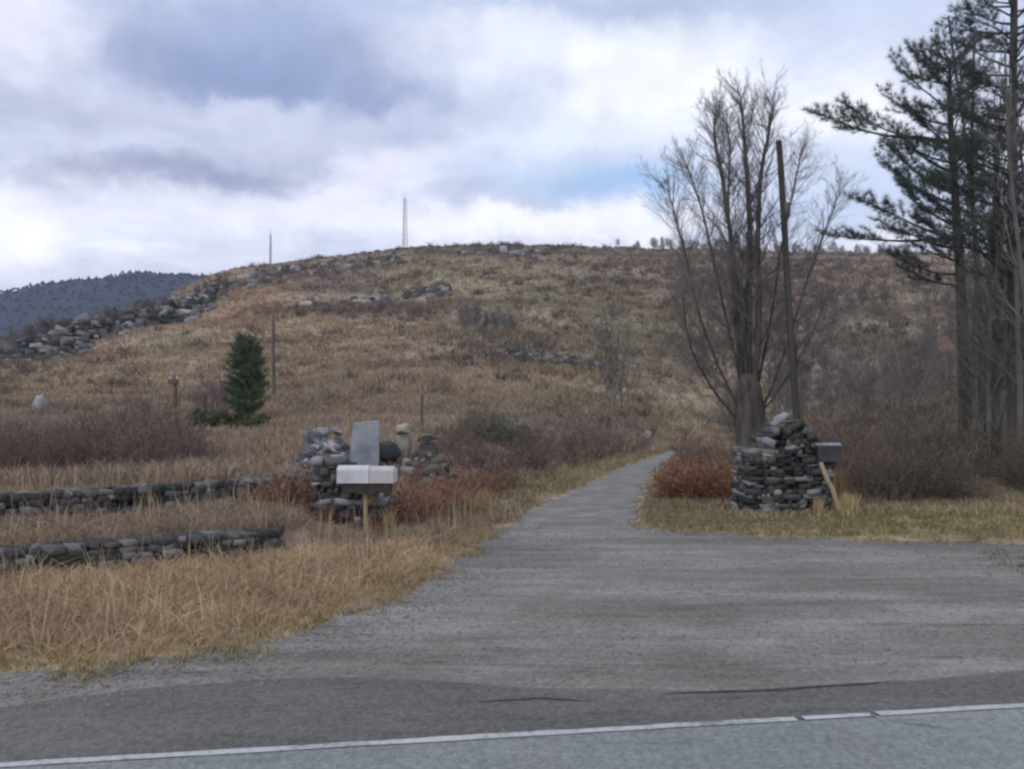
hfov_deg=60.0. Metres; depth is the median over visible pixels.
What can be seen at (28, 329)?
bare tree
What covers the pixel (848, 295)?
bare tree
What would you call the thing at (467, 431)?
round bush
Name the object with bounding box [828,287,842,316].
bare tree
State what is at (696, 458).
bracken bush
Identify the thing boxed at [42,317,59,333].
bare tree
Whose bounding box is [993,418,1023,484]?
leafless bush
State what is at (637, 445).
leafless bush
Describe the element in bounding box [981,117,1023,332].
bare tree
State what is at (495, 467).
leafless bush
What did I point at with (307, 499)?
weed bush
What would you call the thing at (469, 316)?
bare tree
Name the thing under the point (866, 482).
leafless bush
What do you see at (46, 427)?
leafless bush
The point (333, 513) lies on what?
weed bush
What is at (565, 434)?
leafless bush
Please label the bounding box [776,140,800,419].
utility pole
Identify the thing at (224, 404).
leafless bush
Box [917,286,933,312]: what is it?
bare tree
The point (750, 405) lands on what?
bare tree
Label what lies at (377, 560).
roadside grass
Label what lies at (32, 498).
stone wall
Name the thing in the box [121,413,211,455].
leafless bush
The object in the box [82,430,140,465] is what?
leafless bush
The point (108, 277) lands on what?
distant forest
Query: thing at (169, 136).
sky
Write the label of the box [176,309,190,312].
boulder
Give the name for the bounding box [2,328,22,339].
bare tree
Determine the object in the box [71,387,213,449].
leafless bush
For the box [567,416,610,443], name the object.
leafless bush
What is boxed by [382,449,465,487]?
slate rubble
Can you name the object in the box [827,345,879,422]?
bare tree
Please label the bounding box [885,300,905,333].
bare tree
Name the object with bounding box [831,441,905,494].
leafless bush
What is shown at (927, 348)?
bare tree
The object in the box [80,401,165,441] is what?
leafless bush
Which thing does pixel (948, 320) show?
bare tree
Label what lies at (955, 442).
leafless bush
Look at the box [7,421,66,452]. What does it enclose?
leafless bush
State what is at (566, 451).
leafless bush
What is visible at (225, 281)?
bare tree
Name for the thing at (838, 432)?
leafless bush
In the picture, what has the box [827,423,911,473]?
leafless bush
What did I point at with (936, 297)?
bare tree
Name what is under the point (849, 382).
bare tree
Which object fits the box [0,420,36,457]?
leafless bush
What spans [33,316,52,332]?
bare tree
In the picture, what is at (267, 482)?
weed bush
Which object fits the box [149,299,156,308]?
bare tree
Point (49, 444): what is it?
leafless bush
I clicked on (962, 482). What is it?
leafless bush
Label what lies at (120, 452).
leafless bush
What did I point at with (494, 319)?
bare tree
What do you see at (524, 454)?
leafless bush
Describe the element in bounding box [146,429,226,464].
leafless bush
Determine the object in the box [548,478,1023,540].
verge grass
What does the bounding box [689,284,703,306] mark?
bare tree
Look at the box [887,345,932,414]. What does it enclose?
bare tree
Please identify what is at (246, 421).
juniper bush
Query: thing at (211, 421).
juniper bush
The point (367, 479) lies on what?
mailbox
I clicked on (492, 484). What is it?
weed bush
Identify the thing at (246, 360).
pine tree
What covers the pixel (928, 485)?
leafless bush
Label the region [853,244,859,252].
bare sapling
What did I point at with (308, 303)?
boulder
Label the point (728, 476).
bracken bush
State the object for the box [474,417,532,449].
round bush
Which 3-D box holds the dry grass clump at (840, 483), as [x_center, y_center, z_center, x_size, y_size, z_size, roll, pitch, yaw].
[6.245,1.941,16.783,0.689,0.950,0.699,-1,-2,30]
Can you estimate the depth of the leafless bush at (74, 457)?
20.73 m
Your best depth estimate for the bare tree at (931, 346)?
68.44 m
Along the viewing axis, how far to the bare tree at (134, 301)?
202.04 m
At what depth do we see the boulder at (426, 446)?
20.74 m
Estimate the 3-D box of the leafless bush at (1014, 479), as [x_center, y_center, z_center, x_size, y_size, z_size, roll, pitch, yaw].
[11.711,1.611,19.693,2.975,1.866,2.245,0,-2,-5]
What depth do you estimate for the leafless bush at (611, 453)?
35.75 m
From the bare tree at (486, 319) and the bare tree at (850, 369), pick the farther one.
the bare tree at (486, 319)
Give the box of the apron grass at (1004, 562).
[977,538,1023,579]
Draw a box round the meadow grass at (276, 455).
[0,400,1023,523]
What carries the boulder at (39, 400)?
on the ground at (296, 536)
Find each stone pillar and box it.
[309,454,395,532]
[729,412,835,513]
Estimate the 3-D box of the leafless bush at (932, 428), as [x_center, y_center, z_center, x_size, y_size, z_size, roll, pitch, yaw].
[12.355,1.629,26.179,2.735,2.173,3.728,-1,-2,24]
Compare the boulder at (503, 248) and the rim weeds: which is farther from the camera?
the boulder at (503, 248)
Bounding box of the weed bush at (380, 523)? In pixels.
[361,511,401,530]
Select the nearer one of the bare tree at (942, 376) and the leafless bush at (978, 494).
the leafless bush at (978, 494)
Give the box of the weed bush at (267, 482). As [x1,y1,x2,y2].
[255,461,313,501]
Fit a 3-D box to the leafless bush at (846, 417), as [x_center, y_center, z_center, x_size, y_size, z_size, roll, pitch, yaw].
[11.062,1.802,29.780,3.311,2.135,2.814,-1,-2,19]
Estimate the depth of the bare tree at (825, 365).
92.85 m
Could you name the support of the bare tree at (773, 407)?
on the ground at (296, 536)
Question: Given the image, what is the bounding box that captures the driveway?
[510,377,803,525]
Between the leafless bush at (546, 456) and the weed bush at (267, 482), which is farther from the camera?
the leafless bush at (546, 456)
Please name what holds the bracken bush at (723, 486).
on the ground at (296, 536)
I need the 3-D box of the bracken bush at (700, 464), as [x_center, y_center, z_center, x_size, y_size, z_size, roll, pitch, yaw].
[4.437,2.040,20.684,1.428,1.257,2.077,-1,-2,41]
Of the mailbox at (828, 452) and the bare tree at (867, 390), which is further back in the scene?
the bare tree at (867, 390)
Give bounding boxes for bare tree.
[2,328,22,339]
[17,322,31,333]
[24,322,39,343]
[31,326,46,340]
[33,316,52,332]
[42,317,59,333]
[52,318,66,329]
[56,319,71,325]
[96,304,112,316]
[104,304,120,320]
[125,297,140,306]
[140,298,154,309]
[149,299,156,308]
[158,295,167,305]
[193,283,200,293]
[214,274,222,284]
[220,276,230,291]
[457,298,469,326]
[461,304,476,330]
[468,301,484,326]
[476,309,492,330]
[488,305,502,329]
[499,309,512,334]
[507,313,515,330]
[629,59,868,464]
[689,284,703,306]
[694,331,711,354]
[697,315,715,346]
[707,376,738,435]
[713,379,737,439]
[765,371,790,419]
[766,366,809,417]
[778,374,812,417]
[787,367,816,420]
[811,371,830,406]
[814,351,862,424]
[818,354,831,378]
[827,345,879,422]
[827,354,866,408]
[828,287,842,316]
[831,354,859,396]
[841,284,855,309]
[853,366,888,423]
[856,284,868,309]
[857,358,876,386]
[872,334,904,397]
[874,305,887,328]
[878,283,886,297]
[879,286,892,308]
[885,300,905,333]
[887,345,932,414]
[895,333,937,410]
[908,298,924,323]
[911,324,951,387]
[913,276,923,292]
[914,327,940,379]
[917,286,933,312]
[919,313,945,360]
[920,303,933,323]
[925,16,997,431]
[926,354,956,405]
[930,291,939,309]
[934,301,955,335]
[937,69,1023,455]
[937,102,1023,455]
[937,288,951,306]
[938,87,1023,451]
[941,220,1007,445]
[942,287,952,300]
[947,117,1023,465]
[950,266,987,452]
[952,206,1004,441]
[955,173,1021,365]
[959,270,1006,439]
[969,36,1023,375]
[969,189,1021,418]
[970,229,1023,403]
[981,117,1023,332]
[983,70,1023,411]
[990,126,1023,413]
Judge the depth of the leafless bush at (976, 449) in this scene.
23.92 m
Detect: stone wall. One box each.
[0,474,297,522]
[0,526,289,580]
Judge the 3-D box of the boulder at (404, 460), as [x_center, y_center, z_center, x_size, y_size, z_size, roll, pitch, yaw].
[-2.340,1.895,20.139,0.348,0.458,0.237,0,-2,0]
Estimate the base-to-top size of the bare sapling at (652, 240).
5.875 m
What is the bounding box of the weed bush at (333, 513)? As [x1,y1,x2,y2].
[295,495,346,524]
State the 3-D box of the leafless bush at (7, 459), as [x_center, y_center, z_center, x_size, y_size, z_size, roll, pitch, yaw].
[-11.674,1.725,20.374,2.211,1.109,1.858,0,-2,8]
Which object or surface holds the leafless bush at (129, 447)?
on the ground at (296, 536)
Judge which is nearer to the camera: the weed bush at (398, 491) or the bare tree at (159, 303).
the weed bush at (398, 491)
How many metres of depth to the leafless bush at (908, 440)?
25.46 m
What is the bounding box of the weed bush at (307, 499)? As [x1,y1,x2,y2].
[258,471,313,510]
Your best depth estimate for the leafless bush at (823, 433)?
23.41 m
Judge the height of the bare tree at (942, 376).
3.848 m
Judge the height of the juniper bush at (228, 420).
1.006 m
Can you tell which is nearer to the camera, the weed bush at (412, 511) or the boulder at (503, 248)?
the weed bush at (412, 511)
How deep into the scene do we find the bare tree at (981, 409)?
29.97 m
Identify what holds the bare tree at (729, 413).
on the ground at (296, 536)
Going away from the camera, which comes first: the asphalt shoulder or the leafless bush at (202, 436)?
the asphalt shoulder
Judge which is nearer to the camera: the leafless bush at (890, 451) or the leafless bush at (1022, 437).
the leafless bush at (1022, 437)
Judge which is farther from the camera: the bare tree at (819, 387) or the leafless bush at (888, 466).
the bare tree at (819, 387)
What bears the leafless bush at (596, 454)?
on the ground at (296, 536)
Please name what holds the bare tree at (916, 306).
on the ground at (296, 536)
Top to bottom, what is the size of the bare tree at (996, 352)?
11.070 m
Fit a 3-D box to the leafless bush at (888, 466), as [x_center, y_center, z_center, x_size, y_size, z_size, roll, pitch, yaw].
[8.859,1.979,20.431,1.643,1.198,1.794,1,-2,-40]
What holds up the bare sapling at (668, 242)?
on the ground at (296, 536)
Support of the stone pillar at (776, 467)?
on the ground at (296, 536)
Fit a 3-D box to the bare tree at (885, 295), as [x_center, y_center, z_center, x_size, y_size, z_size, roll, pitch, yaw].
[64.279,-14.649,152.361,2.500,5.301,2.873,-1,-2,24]
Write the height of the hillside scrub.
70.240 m
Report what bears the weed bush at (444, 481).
on the ground at (296, 536)
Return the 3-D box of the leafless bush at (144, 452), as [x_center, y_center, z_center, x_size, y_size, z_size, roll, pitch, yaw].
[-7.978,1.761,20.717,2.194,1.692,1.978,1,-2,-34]
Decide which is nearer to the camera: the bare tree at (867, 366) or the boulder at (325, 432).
the boulder at (325, 432)
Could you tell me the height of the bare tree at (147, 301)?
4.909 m
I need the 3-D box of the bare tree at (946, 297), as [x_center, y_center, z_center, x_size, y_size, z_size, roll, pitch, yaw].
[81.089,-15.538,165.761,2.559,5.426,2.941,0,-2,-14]
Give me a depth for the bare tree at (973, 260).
38.06 m
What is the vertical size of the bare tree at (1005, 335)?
10.064 m
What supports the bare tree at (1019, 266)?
on the ground at (296, 536)
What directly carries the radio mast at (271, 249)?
on the ground at (296, 536)
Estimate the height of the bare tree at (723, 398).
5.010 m
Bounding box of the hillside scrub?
[0,239,1023,441]
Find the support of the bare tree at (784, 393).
on the ground at (296, 536)
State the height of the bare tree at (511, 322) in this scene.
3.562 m
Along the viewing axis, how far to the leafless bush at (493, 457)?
23.77 m
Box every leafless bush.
[0,409,91,452]
[0,419,46,470]
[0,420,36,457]
[0,436,50,470]
[1,415,53,441]
[1,423,117,468]
[2,419,74,448]
[2,423,56,465]
[7,418,74,457]
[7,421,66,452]
[18,427,98,468]
[19,434,119,468]
[30,446,96,469]
[37,414,127,450]
[49,420,133,468]
[50,427,169,467]
[56,431,111,452]
[60,393,184,447]
[61,398,151,437]
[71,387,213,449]
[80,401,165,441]
[81,420,200,462]
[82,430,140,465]
[111,425,179,465]
[114,423,189,459]
[115,424,204,466]
[116,424,205,465]
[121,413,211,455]
[124,386,191,431]
[127,406,196,435]
[144,420,200,457]
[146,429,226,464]
[150,422,208,443]
[169,358,243,414]
[179,425,210,452]
[180,424,227,454]
[417,415,477,456]
[437,431,496,471]
[459,435,536,474]
[463,403,517,431]
[470,451,529,489]
[494,429,560,475]
[511,418,562,454]
[513,435,563,471]
[534,429,594,466]
[544,420,588,450]
[558,428,622,463]
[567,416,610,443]
[581,425,631,459]
[607,425,658,453]
[667,429,719,461]
[678,428,734,465]
[808,406,884,453]
[808,419,869,461]
[809,424,847,453]
[817,411,925,455]
[821,434,901,480]
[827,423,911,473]
[830,420,955,501]
[831,435,882,484]
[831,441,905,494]
[842,433,930,486]
[858,433,920,467]
[859,444,919,486]
[871,451,957,500]
[872,418,1004,502]
[874,424,960,462]
[882,404,981,467]
[885,439,1000,500]
[890,428,956,466]
[911,447,967,486]
[922,428,984,464]
[925,394,1023,466]
[945,428,1005,470]
[951,477,999,501]
[971,450,1023,487]
[981,430,1023,491]
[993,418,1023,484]
[1001,432,1023,493]
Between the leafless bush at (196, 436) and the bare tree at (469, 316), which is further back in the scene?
the bare tree at (469, 316)
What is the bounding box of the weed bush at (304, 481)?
[252,461,313,503]
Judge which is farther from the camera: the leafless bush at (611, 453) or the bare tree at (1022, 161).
the leafless bush at (611, 453)
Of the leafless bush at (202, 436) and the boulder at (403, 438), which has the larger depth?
the leafless bush at (202, 436)
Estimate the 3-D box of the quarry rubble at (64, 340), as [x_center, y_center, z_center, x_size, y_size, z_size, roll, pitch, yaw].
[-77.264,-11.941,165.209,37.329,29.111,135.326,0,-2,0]
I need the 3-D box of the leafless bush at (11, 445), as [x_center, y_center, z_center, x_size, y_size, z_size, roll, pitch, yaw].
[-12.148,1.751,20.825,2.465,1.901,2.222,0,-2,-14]
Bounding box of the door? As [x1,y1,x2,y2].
[394,468,396,482]
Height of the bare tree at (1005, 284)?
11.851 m
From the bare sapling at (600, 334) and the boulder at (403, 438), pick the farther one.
the bare sapling at (600, 334)
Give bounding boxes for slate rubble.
[285,437,386,475]
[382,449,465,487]
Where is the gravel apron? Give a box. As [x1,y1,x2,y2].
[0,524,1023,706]
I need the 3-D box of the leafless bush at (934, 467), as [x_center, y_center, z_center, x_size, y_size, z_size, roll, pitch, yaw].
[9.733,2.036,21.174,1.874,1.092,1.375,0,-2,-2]
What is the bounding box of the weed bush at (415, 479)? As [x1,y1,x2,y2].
[392,460,448,495]
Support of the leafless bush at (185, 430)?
on the ground at (296, 536)
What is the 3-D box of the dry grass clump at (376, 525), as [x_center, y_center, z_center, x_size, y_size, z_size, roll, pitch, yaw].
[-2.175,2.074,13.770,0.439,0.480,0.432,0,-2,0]
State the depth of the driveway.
18.85 m
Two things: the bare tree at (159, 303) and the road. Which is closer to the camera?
the road
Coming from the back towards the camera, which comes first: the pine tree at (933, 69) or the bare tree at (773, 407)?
the bare tree at (773, 407)
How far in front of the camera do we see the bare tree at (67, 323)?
162.43 m
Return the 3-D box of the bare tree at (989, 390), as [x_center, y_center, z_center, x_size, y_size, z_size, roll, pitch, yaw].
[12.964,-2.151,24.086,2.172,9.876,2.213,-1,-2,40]
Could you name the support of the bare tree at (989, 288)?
on the ground at (296, 536)
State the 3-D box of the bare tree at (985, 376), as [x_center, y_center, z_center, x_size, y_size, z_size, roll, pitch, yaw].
[15.151,-0.707,28.087,1.520,6.913,1.549,0,-2,-10]
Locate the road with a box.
[0,708,1023,768]
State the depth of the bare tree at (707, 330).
107.38 m
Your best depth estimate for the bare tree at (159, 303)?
231.38 m
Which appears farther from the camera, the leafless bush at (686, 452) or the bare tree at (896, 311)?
the bare tree at (896, 311)
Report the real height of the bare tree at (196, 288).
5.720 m
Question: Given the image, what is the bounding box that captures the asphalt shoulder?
[0,671,1023,767]
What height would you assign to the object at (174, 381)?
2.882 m
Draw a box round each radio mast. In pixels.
[269,228,271,263]
[402,198,407,247]
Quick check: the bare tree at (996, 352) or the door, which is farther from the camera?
the bare tree at (996, 352)
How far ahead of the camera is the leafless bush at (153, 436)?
24.11 m
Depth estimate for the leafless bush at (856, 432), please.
28.14 m
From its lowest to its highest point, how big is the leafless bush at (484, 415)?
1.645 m
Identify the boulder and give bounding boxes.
[32,394,47,408]
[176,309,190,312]
[299,301,312,305]
[302,431,320,450]
[313,427,331,439]
[331,426,343,441]
[352,299,372,303]
[379,441,400,462]
[396,423,410,458]
[402,458,410,465]
[417,435,437,455]
[499,245,507,252]
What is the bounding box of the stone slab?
[350,420,379,465]
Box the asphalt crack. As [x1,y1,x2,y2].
[474,680,959,729]
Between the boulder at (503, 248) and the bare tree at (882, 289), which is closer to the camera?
the bare tree at (882, 289)
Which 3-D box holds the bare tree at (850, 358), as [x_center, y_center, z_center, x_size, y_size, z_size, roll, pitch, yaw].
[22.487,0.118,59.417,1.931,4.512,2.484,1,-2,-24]
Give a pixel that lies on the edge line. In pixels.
(381, 742)
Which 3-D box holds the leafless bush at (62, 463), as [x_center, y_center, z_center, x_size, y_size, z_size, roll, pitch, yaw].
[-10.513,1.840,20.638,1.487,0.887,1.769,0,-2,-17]
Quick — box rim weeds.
[43,520,1014,688]
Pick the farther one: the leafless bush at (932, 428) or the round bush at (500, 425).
the round bush at (500, 425)
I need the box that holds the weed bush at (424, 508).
[394,479,439,522]
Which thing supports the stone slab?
on the slate rubble at (336, 445)
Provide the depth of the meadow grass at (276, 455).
23.68 m
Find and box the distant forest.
[0,270,207,342]
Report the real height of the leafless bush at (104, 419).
2.217 m
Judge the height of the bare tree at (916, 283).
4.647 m
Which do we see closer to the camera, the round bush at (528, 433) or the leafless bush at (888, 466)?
the leafless bush at (888, 466)
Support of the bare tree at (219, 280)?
on the ground at (296, 536)
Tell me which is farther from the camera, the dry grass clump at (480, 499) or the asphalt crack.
the dry grass clump at (480, 499)
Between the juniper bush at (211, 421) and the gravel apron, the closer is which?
the gravel apron
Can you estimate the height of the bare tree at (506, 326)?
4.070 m
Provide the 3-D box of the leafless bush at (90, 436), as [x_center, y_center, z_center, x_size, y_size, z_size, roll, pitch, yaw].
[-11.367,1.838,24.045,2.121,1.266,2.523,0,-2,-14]
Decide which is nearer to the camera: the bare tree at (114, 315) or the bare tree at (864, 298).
the bare tree at (864, 298)
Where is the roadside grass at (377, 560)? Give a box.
[0,471,522,672]
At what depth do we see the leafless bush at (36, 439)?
23.77 m
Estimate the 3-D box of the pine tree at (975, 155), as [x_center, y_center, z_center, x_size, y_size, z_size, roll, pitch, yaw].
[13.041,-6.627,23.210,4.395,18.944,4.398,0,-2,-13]
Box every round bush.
[435,416,497,447]
[456,407,507,431]
[459,411,514,441]
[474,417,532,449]
[502,422,559,443]
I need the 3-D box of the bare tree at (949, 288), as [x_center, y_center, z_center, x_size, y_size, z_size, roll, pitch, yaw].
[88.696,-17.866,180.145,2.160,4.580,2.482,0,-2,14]
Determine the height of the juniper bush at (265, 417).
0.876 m
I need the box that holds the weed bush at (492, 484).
[463,464,510,494]
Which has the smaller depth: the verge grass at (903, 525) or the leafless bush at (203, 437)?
the verge grass at (903, 525)
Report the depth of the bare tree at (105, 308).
209.52 m
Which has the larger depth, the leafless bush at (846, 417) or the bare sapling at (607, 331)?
the bare sapling at (607, 331)
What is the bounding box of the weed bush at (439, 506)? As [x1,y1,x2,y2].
[400,484,458,518]
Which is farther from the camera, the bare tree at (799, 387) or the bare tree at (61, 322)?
the bare tree at (61, 322)
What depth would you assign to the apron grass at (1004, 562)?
11.64 m
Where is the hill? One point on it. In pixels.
(108, 296)
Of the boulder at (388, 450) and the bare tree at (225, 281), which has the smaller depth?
the boulder at (388, 450)
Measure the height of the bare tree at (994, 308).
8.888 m
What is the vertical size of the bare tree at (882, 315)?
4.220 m
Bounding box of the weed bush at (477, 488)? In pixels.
[435,467,493,499]
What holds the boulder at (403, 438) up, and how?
on the slate rubble at (432, 461)
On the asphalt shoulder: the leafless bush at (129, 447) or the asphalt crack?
the asphalt crack
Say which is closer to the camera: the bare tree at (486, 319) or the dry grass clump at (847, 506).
the dry grass clump at (847, 506)
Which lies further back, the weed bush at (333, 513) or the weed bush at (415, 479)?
the weed bush at (415, 479)
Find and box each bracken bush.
[647,459,715,500]
[651,459,731,500]
[653,452,711,485]
[663,447,734,484]
[678,456,733,495]
[686,452,732,484]
[687,461,734,499]
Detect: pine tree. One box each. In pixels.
[218,332,272,415]
[798,18,1022,450]
[911,0,1023,457]
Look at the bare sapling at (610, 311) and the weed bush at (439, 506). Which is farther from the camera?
the bare sapling at (610, 311)
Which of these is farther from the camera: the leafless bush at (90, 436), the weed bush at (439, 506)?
the leafless bush at (90, 436)
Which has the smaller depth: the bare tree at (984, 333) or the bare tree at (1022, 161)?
the bare tree at (1022, 161)
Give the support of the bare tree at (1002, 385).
on the ground at (296, 536)
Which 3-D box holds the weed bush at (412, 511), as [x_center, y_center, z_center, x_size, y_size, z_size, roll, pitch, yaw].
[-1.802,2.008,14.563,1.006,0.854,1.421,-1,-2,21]
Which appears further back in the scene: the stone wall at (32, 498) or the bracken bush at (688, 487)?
the bracken bush at (688, 487)
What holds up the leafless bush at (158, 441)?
on the ground at (296, 536)
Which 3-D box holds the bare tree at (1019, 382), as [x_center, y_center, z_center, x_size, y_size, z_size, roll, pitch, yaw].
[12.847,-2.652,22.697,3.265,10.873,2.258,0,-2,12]
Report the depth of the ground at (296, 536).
104.16 m
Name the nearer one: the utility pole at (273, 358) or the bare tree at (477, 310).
the utility pole at (273, 358)
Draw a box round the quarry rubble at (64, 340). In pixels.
[0,280,219,368]
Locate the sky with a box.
[0,0,1023,293]
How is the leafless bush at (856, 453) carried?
on the ground at (296, 536)
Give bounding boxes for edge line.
[0,703,1023,766]
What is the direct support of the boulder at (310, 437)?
on the slate rubble at (336, 445)
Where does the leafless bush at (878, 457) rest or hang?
on the ground at (296, 536)
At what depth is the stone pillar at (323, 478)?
13.84 m
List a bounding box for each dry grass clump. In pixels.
[360,509,382,532]
[380,501,398,530]
[449,484,497,514]
[810,496,824,517]
[829,465,851,506]
[837,491,861,518]
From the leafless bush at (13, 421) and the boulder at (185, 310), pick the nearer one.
the leafless bush at (13, 421)
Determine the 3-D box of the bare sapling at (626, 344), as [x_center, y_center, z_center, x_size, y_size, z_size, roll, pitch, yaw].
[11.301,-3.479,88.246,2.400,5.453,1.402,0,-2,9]
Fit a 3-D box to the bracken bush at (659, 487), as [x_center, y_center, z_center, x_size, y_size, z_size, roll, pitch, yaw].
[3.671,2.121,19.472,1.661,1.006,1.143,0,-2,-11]
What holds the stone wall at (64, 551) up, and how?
on the ground at (296, 536)
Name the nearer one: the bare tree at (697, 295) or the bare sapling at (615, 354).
the bare sapling at (615, 354)
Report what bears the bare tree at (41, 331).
on the ground at (296, 536)
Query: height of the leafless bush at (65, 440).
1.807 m
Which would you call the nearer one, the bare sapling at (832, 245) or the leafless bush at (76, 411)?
the leafless bush at (76, 411)
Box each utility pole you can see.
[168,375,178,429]
[272,312,275,396]
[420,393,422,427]
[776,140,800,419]
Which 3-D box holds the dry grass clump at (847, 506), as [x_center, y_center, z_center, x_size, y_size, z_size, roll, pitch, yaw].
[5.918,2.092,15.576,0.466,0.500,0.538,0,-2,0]
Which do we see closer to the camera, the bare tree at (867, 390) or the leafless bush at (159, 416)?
the leafless bush at (159, 416)
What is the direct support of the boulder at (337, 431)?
on the slate rubble at (336, 445)
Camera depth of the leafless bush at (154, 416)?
28.21 m
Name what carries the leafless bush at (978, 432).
on the ground at (296, 536)
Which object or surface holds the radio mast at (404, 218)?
on the ground at (296, 536)
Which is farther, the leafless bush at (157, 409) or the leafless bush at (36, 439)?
the leafless bush at (157, 409)
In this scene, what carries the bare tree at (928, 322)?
on the ground at (296, 536)
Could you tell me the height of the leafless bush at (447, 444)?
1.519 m
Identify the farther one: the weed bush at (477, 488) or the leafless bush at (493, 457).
the leafless bush at (493, 457)
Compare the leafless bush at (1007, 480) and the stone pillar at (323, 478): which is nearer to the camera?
the stone pillar at (323, 478)
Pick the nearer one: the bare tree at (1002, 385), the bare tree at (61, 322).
the bare tree at (1002, 385)
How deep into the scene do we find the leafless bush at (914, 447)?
24.28 m
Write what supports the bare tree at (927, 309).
on the ground at (296, 536)
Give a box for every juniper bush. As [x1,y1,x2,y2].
[181,405,222,428]
[199,409,232,424]
[222,411,244,427]
[235,414,265,428]
[248,414,271,421]
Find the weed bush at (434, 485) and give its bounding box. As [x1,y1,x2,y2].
[427,471,480,507]
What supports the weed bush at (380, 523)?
on the ground at (296, 536)
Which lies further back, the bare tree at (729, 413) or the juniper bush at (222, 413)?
the bare tree at (729, 413)
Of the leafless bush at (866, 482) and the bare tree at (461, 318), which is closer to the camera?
the leafless bush at (866, 482)
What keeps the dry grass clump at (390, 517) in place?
on the ground at (296, 536)
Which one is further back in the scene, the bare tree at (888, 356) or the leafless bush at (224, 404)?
the bare tree at (888, 356)
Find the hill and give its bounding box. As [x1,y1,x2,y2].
[0,273,201,343]
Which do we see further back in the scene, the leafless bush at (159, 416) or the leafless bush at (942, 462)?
the leafless bush at (159, 416)
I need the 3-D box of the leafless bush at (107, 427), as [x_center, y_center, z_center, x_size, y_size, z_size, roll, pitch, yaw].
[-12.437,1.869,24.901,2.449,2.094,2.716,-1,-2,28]
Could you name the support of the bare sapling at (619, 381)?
on the ground at (296, 536)
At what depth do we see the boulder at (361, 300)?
178.77 m
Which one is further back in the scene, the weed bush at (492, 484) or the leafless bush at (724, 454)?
the leafless bush at (724, 454)
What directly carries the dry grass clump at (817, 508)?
on the ground at (296, 536)
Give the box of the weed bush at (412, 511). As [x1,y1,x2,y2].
[390,486,425,524]
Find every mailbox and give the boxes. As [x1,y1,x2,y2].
[337,465,396,534]
[814,443,841,512]
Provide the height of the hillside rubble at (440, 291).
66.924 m
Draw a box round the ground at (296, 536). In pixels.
[0,246,1023,673]
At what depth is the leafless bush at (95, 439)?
21.59 m
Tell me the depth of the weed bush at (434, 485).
17.09 m
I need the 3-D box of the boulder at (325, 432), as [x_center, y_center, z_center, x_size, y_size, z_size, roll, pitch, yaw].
[-4.507,1.502,20.999,0.377,0.985,0.500,-1,-2,39]
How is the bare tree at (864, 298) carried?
on the ground at (296, 536)
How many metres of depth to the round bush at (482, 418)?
38.15 m
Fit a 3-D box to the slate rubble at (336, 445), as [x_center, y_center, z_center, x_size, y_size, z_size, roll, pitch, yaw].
[-4.182,1.784,20.124,2.958,1.198,2.976,0,-2,0]
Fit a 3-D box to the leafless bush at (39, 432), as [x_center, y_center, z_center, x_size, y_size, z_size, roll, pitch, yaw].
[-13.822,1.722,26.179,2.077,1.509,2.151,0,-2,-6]
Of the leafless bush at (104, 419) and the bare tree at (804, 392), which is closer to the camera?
the leafless bush at (104, 419)
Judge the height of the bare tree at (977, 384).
7.908 m
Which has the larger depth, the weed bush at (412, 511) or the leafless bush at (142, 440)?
the leafless bush at (142, 440)
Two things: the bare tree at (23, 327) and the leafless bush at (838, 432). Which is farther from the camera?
the bare tree at (23, 327)
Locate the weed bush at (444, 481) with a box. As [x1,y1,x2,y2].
[398,469,465,514]
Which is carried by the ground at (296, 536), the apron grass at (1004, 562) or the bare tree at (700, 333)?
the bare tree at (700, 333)
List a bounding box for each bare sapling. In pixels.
[594,312,607,362]
[595,323,613,398]
[602,288,616,332]
[605,334,628,414]
[614,350,631,407]
[620,325,636,372]
[649,237,656,248]
[664,238,670,246]
[829,241,837,253]
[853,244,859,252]
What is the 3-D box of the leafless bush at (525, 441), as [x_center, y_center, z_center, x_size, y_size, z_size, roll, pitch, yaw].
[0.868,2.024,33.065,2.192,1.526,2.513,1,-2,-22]
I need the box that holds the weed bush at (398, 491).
[392,479,422,513]
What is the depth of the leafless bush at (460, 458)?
24.70 m
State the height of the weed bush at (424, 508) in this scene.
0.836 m
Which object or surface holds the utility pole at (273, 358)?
on the ground at (296, 536)
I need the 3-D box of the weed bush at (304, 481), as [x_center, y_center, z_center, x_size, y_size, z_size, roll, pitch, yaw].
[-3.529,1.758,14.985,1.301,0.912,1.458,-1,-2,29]
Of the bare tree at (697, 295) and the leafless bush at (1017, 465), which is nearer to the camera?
the leafless bush at (1017, 465)
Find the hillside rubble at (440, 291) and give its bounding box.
[2,243,606,410]
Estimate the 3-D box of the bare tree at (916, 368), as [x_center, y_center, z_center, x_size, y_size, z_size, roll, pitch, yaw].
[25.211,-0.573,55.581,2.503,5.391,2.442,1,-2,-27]
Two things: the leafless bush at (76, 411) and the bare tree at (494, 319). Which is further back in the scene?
the bare tree at (494, 319)

